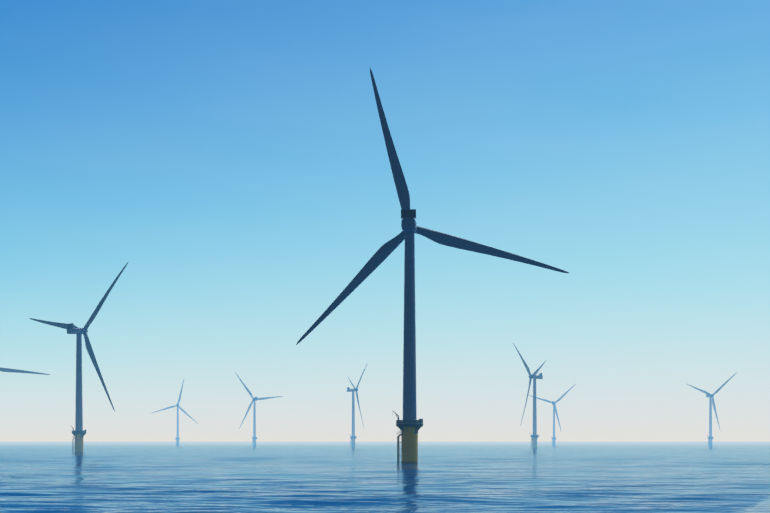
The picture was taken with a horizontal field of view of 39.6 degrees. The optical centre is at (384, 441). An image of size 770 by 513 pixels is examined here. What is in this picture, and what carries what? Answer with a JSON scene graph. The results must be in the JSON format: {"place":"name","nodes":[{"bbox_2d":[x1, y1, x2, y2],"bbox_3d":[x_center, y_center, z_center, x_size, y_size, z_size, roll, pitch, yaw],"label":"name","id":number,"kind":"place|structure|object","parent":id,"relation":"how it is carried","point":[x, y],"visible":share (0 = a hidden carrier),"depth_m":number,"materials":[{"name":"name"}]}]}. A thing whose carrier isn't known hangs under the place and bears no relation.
{"place":"outdoors","nodes":[
{"label":"outdoors","id":0,"kind":"place"},
{"bbox_2d":[0,442,769,512],"bbox_3d":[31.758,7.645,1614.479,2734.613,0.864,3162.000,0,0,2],"label":"sea","id":1,"kind":"structure","parent":0,"point":[375,477],"depth_m":225.07,"materials":[{"name":"blue liquid"}]},
{"bbox_2d":[0,367,49,374],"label":"turbine","id":2,"kind":"object","parent":1,"relation":"in","point":[12,370],"visible":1,"depth_m":1057.69,"materials":[{"name":"paint"}]},
{"bbox_2d":[29,263,127,452],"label":"turbine","id":3,"kind":"object","parent":1,"relation":"in","point":[78,432],"visible":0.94,"depth_m":694.17,"materials":[{"name":"paint"}]},
{"bbox_2d":[152,380,198,444],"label":"turbine","id":4,"kind":"object","parent":1,"relation":"in","point":[178,438],"visible":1,"depth_m":2141.53,"materials":[{"name":"paint"}]},
{"bbox_2d":[235,372,282,445],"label":"turbine","id":5,"kind":"object","parent":1,"relation":"in","point":[254,437],"visible":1,"depth_m":1825.83,"materials":[{"name":"paint"}]},
{"bbox_2d":[347,363,367,446],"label":"turbine","id":6,"kind":"object","parent":1,"relation":"in","point":[353,437],"visible":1,"depth_m":1494.89,"materials":[{"name":"paint"}]},
{"bbox_2d":[296,69,568,463],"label":"turbine","id":7,"kind":"object","parent":1,"relation":"in","point":[409,425],"visible":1,"depth_m":358.12,"materials":[{"name":"paint"}]},
{"bbox_2d":[513,343,544,447],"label":"turbine","id":8,"kind":"object","parent":1,"relation":"in","point":[534,377],"visible":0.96,"depth_m":1190.64,"materials":[{"name":"paint"}]},
{"bbox_2d":[529,384,575,445],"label":"turbine","id":9,"kind":"object","parent":1,"relation":"in","point":[555,409],"visible":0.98,"depth_m":2031.76,"materials":[{"name":"paint"}]},
{"bbox_2d":[687,373,735,445],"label":"turbine","id":10,"kind":"object","parent":1,"relation":"in","point":[711,403],"visible":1,"depth_m":1681.05,"materials":[{"name":"paint"}]},
{"bbox_2d":[0,0,769,441],"label":"sky","id":11,"kind":"structure","parent":0,"point":[233,154],"materials":[{"name":"blue"}]}
]}

